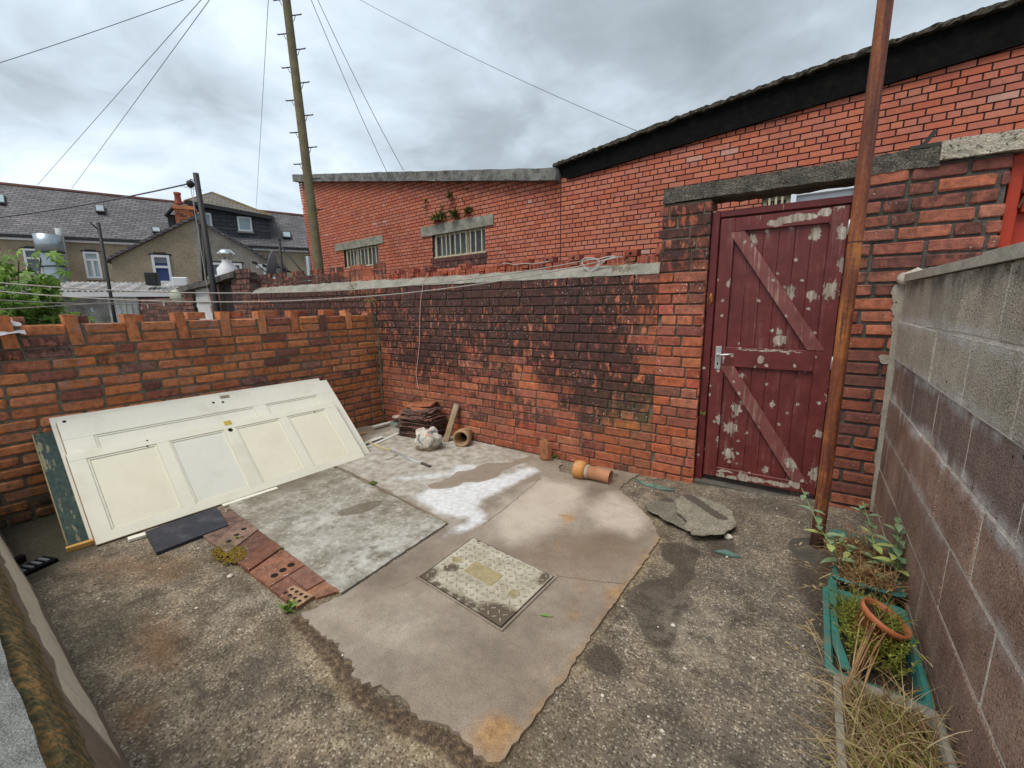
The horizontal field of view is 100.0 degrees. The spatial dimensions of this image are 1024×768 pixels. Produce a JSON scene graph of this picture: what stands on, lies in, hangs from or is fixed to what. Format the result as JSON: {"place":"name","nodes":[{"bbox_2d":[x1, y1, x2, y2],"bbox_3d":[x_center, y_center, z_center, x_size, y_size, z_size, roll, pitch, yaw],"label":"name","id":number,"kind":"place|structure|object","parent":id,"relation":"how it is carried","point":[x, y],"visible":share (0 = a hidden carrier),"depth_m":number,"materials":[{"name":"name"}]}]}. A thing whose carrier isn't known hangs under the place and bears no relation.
{"place":"outdoors","nodes":[
{"label":"outdoors","id":0,"kind":"place"},
{"bbox_2d":[0,298,178,309],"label":"washing line","id":1,"kind":"object","parent":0,"point":[73,305],"visible":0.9,"depth_m":4.26,"materials":[{"name":"fabric"}]},
{"bbox_2d":[0,300,171,304],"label":"washing line","id":2,"kind":"object","parent":1,"relation":"on","point":[77,303],"visible":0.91,"depth_m":4.37,"materials":[{"name":"fabric"}]},
{"bbox_2d":[169,290,182,303],"bbox_3d":[-5.607,-1.451,7.167,0.228,0.220,0.090,1,11,8],"label":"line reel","id":3,"kind":"object","parent":2,"relation":"hanging from","point":[173,296],"visible":0.91,"depth_m":7.15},
{"bbox_2d":[0,0,182,62],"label":"overhead wire","id":4,"kind":"object","parent":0,"point":[91,32],"visible":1,"depth_m":9.00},
{"bbox_2d":[3,281,183,322],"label":"corrugated shed","id":5,"kind":"structure","parent":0,"point":[102,313],"depth_m":9.93,"materials":[{"name":"grey metal"}]},
{"bbox_2d":[107,297,140,322],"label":"white boarded door","id":6,"kind":"structure","parent":5,"relation":"in","point":[134,309],"depth_m":9.98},
{"bbox_2d":[144,272,160,285],"bbox_3d":[-8.768,-2.558,10.482,0.237,0.302,0.400,-7,12,-29],"label":"black fan box","id":7,"kind":"object","parent":5,"relation":"on","point":[152,278],"visible":1,"depth_m":10.33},
{"bbox_2d":[171,277,188,286],"bbox_3d":[-8.281,-2.551,10.732,0.315,0.222,0.250,-7,12,-29],"label":"white box","id":8,"kind":"object","parent":5,"relation":"on","point":[179,281],"visible":0.78,"depth_m":10.63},
{"bbox_2d":[49,378,319,538],"bbox_3d":[-2.223,0.478,3.447,0.745,0.730,1.879,7,13,36],"label":"plain door","id":9,"kind":"structure","parent":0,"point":[53,421],"depth_m":3.05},
{"bbox_2d":[65,402,364,545],"bbox_3d":[-2.086,0.561,3.328,0.492,0.496,1.815,7,13,36],"label":"cream door","id":10,"kind":"structure","parent":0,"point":[127,489],"depth_m":3.09,"materials":[{"name":"beige wood"}]},
{"bbox_2d":[1,422,875,767],"bbox_3d":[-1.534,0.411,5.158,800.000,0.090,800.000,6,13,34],"label":"ground","id":11,"kind":"structure","parent":0,"point":[699,694],"depth_m":1.66,"materials":[{"name":"concrete"}]},
{"bbox_2d":[14,554,58,575],"bbox_3d":[-2.594,0.964,2.257,0.125,0.083,0.260,2,11,13],"label":"drain gully","id":12,"kind":"object","parent":11,"relation":"on","point":[34,566],"visible":0.59,"depth_m":2.30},
{"bbox_2d":[0,248,77,324],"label":"sycamore sapling","id":13,"kind":"object","parent":11,"relation":"on","point":[33,316],"visible":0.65,"depth_m":4.47,"materials":[{"name":"green plant"}]},
{"bbox_2d":[32,431,88,544],"bbox_3d":[-2.340,0.528,3.350,0.637,0.625,1.754,7,13,36],"label":"green door","id":14,"kind":"structure","parent":11,"relation":"on","point":[72,526],"depth_m":2.68,"materials":[{"name":"paint"}]},
{"bbox_2d":[33,431,88,544],"bbox_3d":[-2.339,0.528,3.351,0.693,0.624,1.772,6,13,34],"label":"door leaf","id":15,"kind":"structure","parent":14,"relation":"in","point":[65,502],"depth_m":2.68,"materials":[{"name":"green paint"}]},
{"bbox_2d":[0,529,130,767],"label":"house plinth","id":16,"kind":"structure","parent":11,"relation":"on","point":[51,715],"depth_m":1.09,"materials":[{"name":"concrete"}]},
{"bbox_2d":[66,539,94,552],"bbox_3d":[-2.487,0.935,2.539,0.032,0.028,0.208,8,14,39],"label":"timber batten","id":17,"kind":"object","parent":11,"relation":"on","point":[80,545],"visible":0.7,"depth_m":2.49,"materials":[{"name":"yellow wood"}]},
{"bbox_2d":[90,222,116,322],"bbox_3d":[-8.140,-1.742,8.661,0.060,2.898,0.157,6,13,34],"label":"thin post","id":18,"kind":"object","parent":11,"relation":"on","point":[98,227],"visible":0.7,"depth_m":8.58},
{"bbox_2d":[127,532,146,541],"bbox_3d":[-2.213,0.914,2.646,0.045,0.018,0.230,9,14,43],"label":"white batten","id":19,"kind":"object","parent":11,"relation":"on","point":[136,537],"visible":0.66,"depth_m":2.58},
{"bbox_2d":[0,182,308,291],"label":"terraced house","id":20,"kind":"structure","parent":11,"relation":"on","point":[127,222],"depth_m":17.39,"materials":[{"name":"stone"}]},
{"bbox_2d":[20,246,42,274],"bbox_3d":[-17.733,-4.562,15.912,0.576,1.042,0.131,-7,12,-29],"label":"window","id":21,"kind":"structure","parent":20,"relation":"in","point":[28,250],"depth_m":15.87,"materials":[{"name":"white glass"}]},
{"bbox_2d":[32,233,68,281],"bbox_3d":[-16.786,-4.528,15.672,0.780,1.760,0.780,6,13,34],"label":"extract duct","id":22,"kind":"object","parent":20,"relation":"attached to","point":[44,243],"visible":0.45,"depth_m":15.41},
{"bbox_2d":[54,228,70,281],"bbox_3d":[-16.684,-4.735,15.898,0.350,1.985,0.450,-7,12,-29],"label":"grey flue","id":23,"kind":"object","parent":22,"relation":"on","point":[58,231],"visible":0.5,"depth_m":15.90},
{"bbox_2d":[80,249,104,279],"bbox_3d":[-16.308,-4.634,16.714,0.585,1.150,0.131,-7,12,-29],"label":"window","id":24,"kind":"structure","parent":20,"relation":"in","point":[91,258],"depth_m":16.71,"materials":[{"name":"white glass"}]},
{"bbox_2d":[183,192,272,238],"bbox_3d":[-13.224,-7.509,20.298,3.556,2.925,3.550,-7,12,-29],"label":"slate dormer","id":25,"kind":"object","parent":20,"relation":"attached to","point":[229,216],"visible":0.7,"depth_m":19.22,"materials":[{"name":"grey stone"}]},
{"bbox_2d":[196,211,212,226],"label":"window","id":26,"kind":"structure","parent":25,"relation":"in","point":[208,214],"depth_m":18.65,"materials":[{"name":"white glass"}]},
{"bbox_2d":[235,215,253,233],"bbox_3d":[-12.018,-7.181,19.321,0.670,0.742,0.131,-7,12,-29],"label":"window","id":27,"kind":"structure","parent":25,"relation":"in","point":[244,222],"depth_m":19.32,"materials":[{"name":"white glass"}]},
{"bbox_2d":[145,507,227,554],"bbox_3d":[-2.009,0.901,2.674,0.333,0.026,0.428,6,13,34],"label":"black board","id":28,"kind":"object","parent":11,"relation":"on","point":[176,534],"visible":1,"depth_m":2.64,"materials":[{"name":"rubber"}]},
{"bbox_2d":[0,310,385,528],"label":"boundary wall","id":29,"kind":"structure","parent":11,"relation":"on","point":[69,365],"depth_m":3.28,"materials":[{"name":"brick"}]},
{"bbox_2d":[0,320,25,335],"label":"plastic sheet","id":30,"kind":"object","parent":29,"relation":"on","point":[15,331],"visible":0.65,"depth_m":2.71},
{"bbox_2d":[106,216,287,294],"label":"gabled wing","id":31,"kind":"structure","parent":11,"relation":"on","point":[169,253],"depth_m":14.09,"materials":[{"name":"paint"}]},
{"bbox_2d":[148,252,171,282],"bbox_3d":[-11.361,-3.772,13.943,0.092,0.967,0.585,17,21,59],"label":"window","id":32,"kind":"structure","parent":31,"relation":"in","point":[164,269],"depth_m":13.94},
{"bbox_2d":[164,192,197,226],"bbox_3d":[-13.671,-6.079,17.971,1.045,3.507,1.240,-7,12,-29],"label":"brick chimney","id":33,"kind":"object","parent":31,"relation":"on","point":[181,211],"visible":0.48,"depth_m":17.37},
{"bbox_2d":[207,261,242,278],"bbox_3d":[-9.850,-3.909,14.760,1.114,0.591,0.131,-7,12,-29],"label":"window","id":34,"kind":"structure","parent":31,"relation":"in","point":[215,263],"depth_m":14.65,"materials":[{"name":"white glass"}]},
{"bbox_2d":[216,249,237,275],"bbox_3d":[-8.989,-3.612,13.586,0.598,1.263,0.598,6,13,34],"label":"chrome cowl","id":35,"kind":"object","parent":31,"relation":"on","point":[226,265],"visible":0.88,"depth_m":13.37,"materials":[{"name":"metal"}]},
{"bbox_2d":[186,172,219,311],"bbox_3d":[-4.879,-1.543,6.947,0.516,3.468,0.106,6,13,34],"label":"black post","id":36,"kind":"object","parent":11,"relation":"on","point":[197,185],"visible":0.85,"depth_m":6.74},
{"bbox_2d":[0,184,186,217],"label":"black cable","id":37,"kind":"object","parent":36,"relation":"attached to","point":[92,202],"visible":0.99,"depth_m":6.57,"materials":[{"name":"rubber"}]},
{"bbox_2d":[141,268,272,321],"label":"lane outhouse","id":38,"kind":"structure","parent":11,"relation":"on","point":[240,280],"depth_m":7.26,"materials":[{"name":"brown brick"}]},
{"bbox_2d":[195,288,212,319],"bbox_3d":[-5.429,-0.847,7.741,0.720,1.720,0.060,6,13,34],"label":"white door","id":39,"kind":"structure","parent":38,"relation":"in","point":[202,307],"depth_m":7.64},
{"bbox_2d":[223,282,236,318],"bbox_3d":[-4.594,-0.786,7.184,0.470,1.780,0.050,6,13,34],"label":"black door","id":40,"kind":"structure","parent":38,"relation":"in","point":[227,286],"depth_m":7.10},
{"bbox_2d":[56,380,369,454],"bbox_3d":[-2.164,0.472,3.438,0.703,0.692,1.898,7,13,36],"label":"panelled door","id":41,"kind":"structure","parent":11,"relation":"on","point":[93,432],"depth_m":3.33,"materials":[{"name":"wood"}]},
{"bbox_2d":[222,487,277,506],"bbox_3d":[-1.904,0.821,3.137,0.040,0.012,0.365,7,13,38],"label":"white batten","id":42,"kind":"object","parent":11,"relation":"on","point":[240,499],"visible":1,"depth_m":3.11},
{"bbox_2d":[203,509,339,609],"bbox_3d":[-1.455,0.963,2.423,1.408,0.064,0.237,8,13,38],"label":"brick edging","id":43,"kind":"object","parent":11,"relation":"on","point":[283,575],"visible":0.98,"depth_m":2.28,"materials":[{"name":"brick"}]},
{"bbox_2d":[211,543,246,564],"bbox_3d":[-1.581,0.944,2.408,0.276,0.016,0.153,6,13,34],"label":"moss patch","id":44,"kind":"object","parent":43,"relation":"on","point":[219,552],"visible":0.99,"depth_m":2.38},
{"bbox_2d":[277,598,297,612],"bbox_3d":[-1.008,1.006,1.948,0.084,0.058,0.069,-10,14,-41],"label":"weed","id":45,"kind":"object","parent":11,"relation":"on","point":[285,607],"visible":1,"depth_m":1.95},
{"bbox_2d":[278,237,305,282],"bbox_3d":[-3.576,-1.680,7.056,0.763,1.467,0.046,6,13,34],"label":"dish post","id":46,"kind":"object","parent":11,"relation":"on","point":[280,254],"visible":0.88,"depth_m":7.12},
{"bbox_2d":[252,250,285,277],"bbox_3d":[-4.283,-1.790,7.670,0.405,1.175,0.404,4,11,24],"label":"satellite dish","id":47,"kind":"object","parent":46,"relation":"attached to","point":[271,267],"visible":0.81,"depth_m":7.50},
{"bbox_2d":[273,0,324,280],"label":"telegraph pole","id":48,"kind":"object","parent":11,"relation":"on","point":[308,178],"visible":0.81,"depth_m":8.38,"materials":[{"name":"brown wood"}]},
{"bbox_2d":[38,0,200,183],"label":"overhead wire","id":49,"kind":"object","parent":48,"relation":"attached to","point":[127,83],"visible":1,"depth_m":11.86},
{"bbox_2d":[72,0,209,187],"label":"overhead wire","id":50,"kind":"object","parent":48,"relation":"attached to","point":[147,84],"visible":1,"depth_m":11.97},
{"bbox_2d":[311,0,386,171],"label":"overhead wire","id":51,"kind":"object","parent":48,"relation":"attached to","point":[346,82],"visible":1,"depth_m":9.13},
{"bbox_2d":[318,1,403,170],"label":"overhead wire","id":52,"kind":"object","parent":48,"relation":"attached to","point":[358,84],"visible":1,"depth_m":8.93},
{"bbox_2d":[229,467,446,594],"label":"old slab","id":53,"kind":"structure","parent":11,"relation":"on","point":[343,532],"depth_m":2.72,"materials":[{"name":"concrete"}]},
{"bbox_2d":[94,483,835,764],"bbox_3d":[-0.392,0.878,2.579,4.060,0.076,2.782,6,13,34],"label":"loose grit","id":54,"kind":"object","parent":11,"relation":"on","point":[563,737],"visible":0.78,"depth_m":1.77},
{"bbox_2d":[301,426,659,765],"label":"concrete slab","id":55,"kind":"structure","parent":11,"relation":"on","point":[427,654],"depth_m":2.05,"materials":[{"name":"concrete"}]},
{"bbox_2d":[362,439,431,467],"bbox_3d":[-1.132,0.634,4.044,1.182,0.047,0.045,8,14,41],"label":"extension pole","id":56,"kind":"object","parent":55,"relation":"on","point":[387,449],"visible":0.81,"depth_m":3.98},
{"bbox_2d":[414,426,441,451],"bbox_3d":[-0.811,0.516,4.129,0.254,0.233,0.276,-8,13,-34],"label":"rubble sack","id":57,"kind":"object","parent":55,"relation":"on","point":[429,439],"visible":0.98,"depth_m":4.05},
{"bbox_2d":[443,404,459,441],"bbox_3d":[-0.617,0.396,4.377,0.071,0.364,0.199,7,13,37],"label":"timber offcut","id":58,"kind":"object","parent":55,"relation":"on","point":[451,423],"visible":1,"depth_m":4.36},
{"bbox_2d":[453,427,472,446],"bbox_3d":[-0.477,0.514,4.266,0.174,0.175,0.232,1,11,10],"label":"clay pipe","id":59,"kind":"object","parent":55,"relation":"on","point":[462,437],"visible":1,"depth_m":4.19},
{"bbox_2d":[417,536,556,631],"bbox_3d":[-0.131,0.971,2.168,0.603,0.015,0.512,6,13,34],"label":"manhole cover","id":60,"kind":"object","parent":55,"relation":"on","point":[497,588],"visible":1,"depth_m":2.12,"materials":[{"name":"beige metal"}]},
{"bbox_2d":[540,436,551,460],"bbox_3d":[0.301,0.590,3.787,0.120,0.267,0.085,6,13,34],"label":"brick fragment","id":61,"kind":"object","parent":55,"relation":"on","point":[545,449],"visible":0.77,"depth_m":3.75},
{"bbox_2d":[572,460,612,483],"bbox_3d":[0.623,0.687,3.336,0.300,0.148,0.148,6,13,34],"label":"terracotta pipe","id":62,"kind":"object","parent":55,"relation":"on","point":[581,469],"visible":1,"depth_m":3.31,"materials":[{"name":"orange ceramic"}]},
{"bbox_2d":[251,199,717,482],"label":"yard back wall","id":63,"kind":"structure","parent":11,"relation":"on","point":[601,366],"depth_m":3.69,"materials":[{"name":"brick"}]},
{"bbox_2d":[0,260,583,293],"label":"washing line","id":64,"kind":"object","parent":63,"relation":"attached to","point":[280,292],"visible":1,"depth_m":2.94,"materials":[{"name":"fabric"}]},
{"bbox_2d":[0,256,621,302],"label":"washing line","id":65,"kind":"object","parent":63,"relation":"attached to","point":[302,300],"visible":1,"depth_m":2.88,"materials":[{"name":"fabric"}]},
{"bbox_2d":[416,274,427,388],"bbox_3d":[-0.952,-0.532,4.552,0.254,1.221,0.008,6,13,34],"label":"hanging cord","id":66,"kind":"object","parent":63,"relation":"hanging from","point":[419,332],"visible":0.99,"depth_m":4.57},
{"bbox_2d":[581,256,622,271],"bbox_3d":[0.667,-0.906,3.400,0.431,0.194,0.009,6,13,34],"label":"cable coil","id":67,"kind":"object","parent":63,"relation":"on","point":[593,269],"visible":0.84,"depth_m":3.40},
{"bbox_2d":[695,195,852,498],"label":"garden gate","id":68,"kind":"structure","parent":63,"relation":"attached to","point":[773,298],"depth_m":2.81,"materials":[{"name":"red paint"}]},
{"bbox_2d":[634,477,674,490],"bbox_3d":[1.030,0.751,3.206,0.075,0.025,0.372,-8,13,-35],"label":"teal plastic shard","id":69,"kind":"object","parent":11,"relation":"on","point":[655,486],"visible":1,"depth_m":3.17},
{"bbox_2d":[292,0,1023,278],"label":"lane building","id":70,"kind":"structure","parent":11,"relation":"on","point":[957,77],"depth_m":6.14,"materials":[{"name":"red brick"}]},
{"bbox_2d":[346,245,378,268],"bbox_3d":[-3.989,-3.393,11.504,1.670,0.495,0.105,8,14,39],"label":"window","id":71,"kind":"structure","parent":70,"relation":"in","point":[368,255],"depth_m":11.49,"materials":[{"name":"white glass"}]},
{"bbox_2d":[434,227,485,258],"bbox_3d":[-1.102,-2.975,9.107,1.620,0.500,0.105,8,14,39],"label":"window","id":72,"kind":"structure","parent":70,"relation":"in","point":[472,241],"depth_m":9.10,"materials":[{"name":"white glass"}]},
{"bbox_2d":[361,0,636,130],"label":"overhead wire","id":73,"kind":"object","parent":70,"relation":"attached to","point":[506,73],"visible":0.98,"depth_m":7.67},
{"bbox_2d":[762,195,790,229],"bbox_3d":[3.436,-2.209,5.604,0.315,0.450,0.105,7,13,36],"label":"window","id":74,"kind":"structure","parent":70,"relation":"in","point":[778,199],"depth_m":5.57,"materials":[{"name":"white glass"}]},
{"bbox_2d":[644,495,688,531],"bbox_3d":[1.023,0.812,2.761,0.336,0.034,0.492,2,11,17],"label":"slab piece","id":75,"kind":"object","parent":11,"relation":"on","point":[664,509],"visible":0.67,"depth_m":2.76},
{"bbox_2d":[675,494,736,536],"bbox_3d":[1.185,0.804,2.639,0.334,0.023,0.552,3,11,19],"label":"slab piece","id":76,"kind":"object","parent":75,"relation":"on","point":[702,516],"visible":1,"depth_m":2.61,"materials":[{"name":"concrete"}]},
{"bbox_2d":[715,549,740,557],"bbox_3d":[1.162,0.908,2.306,0.127,0.012,0.045,8,14,40],"label":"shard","id":77,"kind":"object","parent":11,"relation":"on","point":[726,552],"visible":1,"depth_m":2.30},
{"bbox_2d":[693,474,789,496],"bbox_3d":[1.704,0.749,3.046,0.760,0.045,0.160,6,13,34],"label":"gate threshold","id":78,"kind":"object","parent":11,"relation":"on","point":[716,481],"visible":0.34,"depth_m":3.06,"materials":[{"name":"concrete"}]},
{"bbox_2d":[781,542,835,748],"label":"straggling stems","id":79,"kind":"object","parent":11,"relation":"on","point":[809,628],"visible":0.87,"depth_m":1.59,"materials":[{"name":"plant"}]},
{"bbox_2d":[788,0,893,564],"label":"clothes post","id":80,"kind":"object","parent":11,"relation":"on","point":[878,57],"visible":0.85,"depth_m":2.03,"materials":[{"name":"metal"}]},
{"bbox_2d":[802,573,932,719],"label":"stray stalks","id":81,"kind":"object","parent":11,"relation":"on","point":[823,644],"visible":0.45,"depth_m":1.43,"materials":[{"name":"plant"}]},
{"bbox_2d":[829,529,906,604],"bbox_3d":[1.606,0.874,1.976,0.240,0.162,0.500,6,13,34],"label":"plant trough","id":82,"kind":"object","parent":11,"relation":"on","point":[898,594],"visible":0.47,"depth_m":1.81,"materials":[{"name":"teal plastic"}]},
{"bbox_2d":[799,485,855,575],"bbox_3d":[1.387,0.662,1.920,0.145,0.356,0.249,-6,12,-27],"label":"leggy weed","id":83,"kind":"object","parent":82,"relation":"in","point":[828,537],"visible":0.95,"depth_m":1.90,"materials":[{"name":"green plant"}]},
{"bbox_2d":[836,531,872,571],"bbox_3d":[1.524,0.755,1.927,0.125,0.167,0.147,-1,10,0],"label":"leggy weed","id":84,"kind":"object","parent":82,"relation":"in","point":[850,549],"visible":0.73,"depth_m":1.95,"materials":[{"name":"green plant"}]},
{"bbox_2d":[803,517,913,611],"bbox_3d":[1.585,0.816,1.933,0.474,0.297,0.691,6,13,34],"label":"dry growth","id":85,"kind":"object","parent":82,"relation":"in","point":[860,572],"visible":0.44,"depth_m":1.88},
{"bbox_2d":[823,524,908,599],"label":"withered stems","id":86,"kind":"object","parent":82,"relation":"in","point":[853,564],"visible":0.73,"depth_m":1.87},
{"bbox_2d":[850,498,893,567],"bbox_3d":[1.607,0.679,1.917,0.087,0.314,0.180,-1,10,-3],"label":"leggy weed","id":87,"kind":"object","parent":82,"relation":"in","point":[870,538],"visible":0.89,"depth_m":1.92,"materials":[{"name":"green plant"}]},
{"bbox_2d":[854,559,912,597],"bbox_3d":[1.510,0.765,1.741,0.207,0.130,0.258,6,13,34],"label":"pot growth","id":88,"kind":"object","parent":82,"relation":"in","point":[889,581],"visible":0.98,"depth_m":1.72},
{"bbox_2d":[866,515,905,571],"bbox_3d":[1.664,0.714,1.864,0.172,0.265,0.150,-3,11,-10],"label":"leggy weed","id":89,"kind":"object","parent":82,"relation":"in","point":[897,535],"visible":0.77,"depth_m":1.87,"materials":[{"name":"green plant"}]},
{"bbox_2d":[872,544,908,582],"bbox_3d":[1.625,0.775,1.807,0.175,0.166,0.136,-4,11,-19],"label":"leggy weed","id":90,"kind":"object","parent":82,"relation":"in","point":[898,551],"visible":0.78,"depth_m":1.82,"materials":[{"name":"green plant"}]},
{"bbox_2d":[823,586,934,709],"bbox_3d":[1.275,0.983,1.546,0.265,0.171,0.525,6,13,34],"label":"plant trough","id":91,"kind":"object","parent":11,"relation":"on","point":[919,677],"visible":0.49,"depth_m":1.44,"materials":[{"name":"teal plastic"}]},
{"bbox_2d":[828,562,840,609],"bbox_3d":[1.387,0.874,1.857,0.036,0.093,0.373,8,13,38],"label":"rim piece","id":92,"kind":"object","parent":91,"relation":"in","point":[833,580],"visible":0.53,"depth_m":1.80,"materials":[{"name":"teal plastic"}]},
{"bbox_2d":[830,609,850,674],"bbox_3d":[1.177,0.950,1.564,0.042,0.089,0.303,5,12,28],"label":"rim piece","id":93,"kind":"object","parent":91,"relation":"in","point":[839,651],"visible":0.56,"depth_m":1.51,"materials":[{"name":"teal plastic"}]},
{"bbox_2d":[843,595,894,707],"bbox_3d":[1.213,0.866,1.449,0.559,0.109,0.078,-10,14,-40],"label":"stem bundle","id":94,"kind":"object","parent":91,"relation":"in","point":[862,653],"visible":0.75,"depth_m":1.38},
{"bbox_2d":[812,571,926,656],"bbox_3d":[1.324,0.839,1.600,0.400,0.193,0.445,6,13,34],"label":"green growth","id":95,"kind":"object","parent":91,"relation":"in","point":[844,602],"visible":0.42,"depth_m":1.66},
{"bbox_2d":[850,597,912,647],"bbox_3d":[1.301,0.861,1.517,0.166,0.166,0.154,6,13,34],"label":"terracotta pot","id":96,"kind":"object","parent":91,"relation":"on","point":[896,636],"visible":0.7,"depth_m":1.49,"materials":[{"name":"ceramic"}]},
{"bbox_2d":[857,595,922,637],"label":"pot weeds","id":97,"kind":"object","parent":96,"relation":"in","point":[891,620],"visible":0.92,"depth_m":1.48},
{"bbox_2d":[833,586,930,684],"bbox_3d":[1.267,0.864,1.506,0.248,0.148,0.348,6,13,34],"label":"feathery herb","id":98,"kind":"object","parent":91,"relation":"in","point":[894,661],"visible":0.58,"depth_m":1.44,"materials":[{"name":"plant"}]},
{"bbox_2d":[833,674,957,767],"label":"plant trough","id":99,"kind":"object","parent":11,"relation":"on","point":[948,753],"visible":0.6,"depth_m":1.21,"materials":[{"name":"grey concrete"}]},
{"bbox_2d":[793,645,878,767],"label":"dead grass spill","id":100,"kind":"object","parent":99,"relation":"in","point":[860,753],"visible":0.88,"depth_m":1.26,"materials":[{"name":"plant"}]},
{"bbox_2d":[774,632,971,767],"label":"dead grass","id":101,"kind":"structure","parent":99,"relation":"in","point":[887,752],"depth_m":1.17,"materials":[{"name":"plant"}]},
{"bbox_2d":[795,660,985,767],"bbox_3d":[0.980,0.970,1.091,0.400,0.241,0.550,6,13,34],"label":"yellow blades","id":102,"kind":"object","parent":99,"relation":"in","point":[885,719],"visible":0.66,"depth_m":1.16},
{"bbox_2d":[829,152,1013,513],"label":"pier","id":103,"kind":"structure","parent":11,"relation":"on","point":[942,213],"depth_m":2.37,"materials":[{"name":"brick"}]},
{"bbox_2d":[663,145,940,204],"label":"concrete lintel","id":104,"kind":"structure","parent":103,"relation":"on","point":[809,179],"depth_m":2.59,"materials":[{"name":"concrete"}]},
{"bbox_2d":[908,130,942,149],"bbox_3d":[2.191,-1.286,2.273,0.130,0.090,0.100,6,13,34],"label":"iron bracket","id":105,"kind":"object","parent":104,"relation":"on","point":[924,145],"visible":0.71,"depth_m":2.25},
{"bbox_2d":[940,128,1023,162],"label":"concrete lintel","id":106,"kind":"structure","parent":103,"relation":"on","point":[974,146],"depth_m":2.11,"materials":[{"name":"concrete"}]},
{"bbox_2d":[869,242,1023,767],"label":"block wall","id":107,"kind":"structure","parent":11,"relation":"on","point":[948,484],"depth_m":1.27,"materials":[{"name":"concrete"}]},
{"bbox_2d":[995,154,1023,248],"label":"red gate","id":108,"kind":"structure","parent":11,"relation":"on","point":[1011,232],"depth_m":2.13,"materials":[{"name":"paint"}]},
{"bbox_2d":[0,0,1006,213],"label":"sky","id":109,"kind":"structure","parent":0,"point":[637,65],"materials":[{"name":"grey"}]},
{"bbox_3d":[-0.965,0.267,4.495,0.340,0.021,0.268,6,13,34],"label":"roof tile","id":110,"kind":"object","parent":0,"visible":0},
{"bbox_2d":[411,407,442,413],"bbox_3d":[-0.912,0.264,4.470,0.332,0.028,0.257,3,11,22],"label":"roof tile","id":111,"kind":"object","parent":110,"relation":"on","point":[430,411],"visible":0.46,"depth_m":4.37,"materials":[{"name":"ceramic"}]},
{"bbox_2d":[402,406,441,412],"bbox_3d":[-0.943,0.257,4.474,0.334,0.030,0.253,5,12,30],"label":"roof tile","id":112,"kind":"object","parent":111,"relation":"on","point":[421,411],"visible":0.61,"depth_m":4.39,"materials":[{"name":"ceramic"}]},
{"bbox_2d":[405,402,431,413],"bbox_3d":[-0.945,0.245,4.477,0.213,0.060,0.322,-11,15,-44],"label":"roof tile","id":113,"kind":"object","parent":112,"relation":"on","point":[416,408],"visible":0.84,"depth_m":4.45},
{"bbox_2d":[405,401,437,406],"bbox_3d":[-0.958,0.210,4.542,0.321,0.048,0.209,2,11,15],"label":"roof tile","id":114,"kind":"object","parent":113,"relation":"on","point":[424,404],"visible":0.98,"depth_m":4.49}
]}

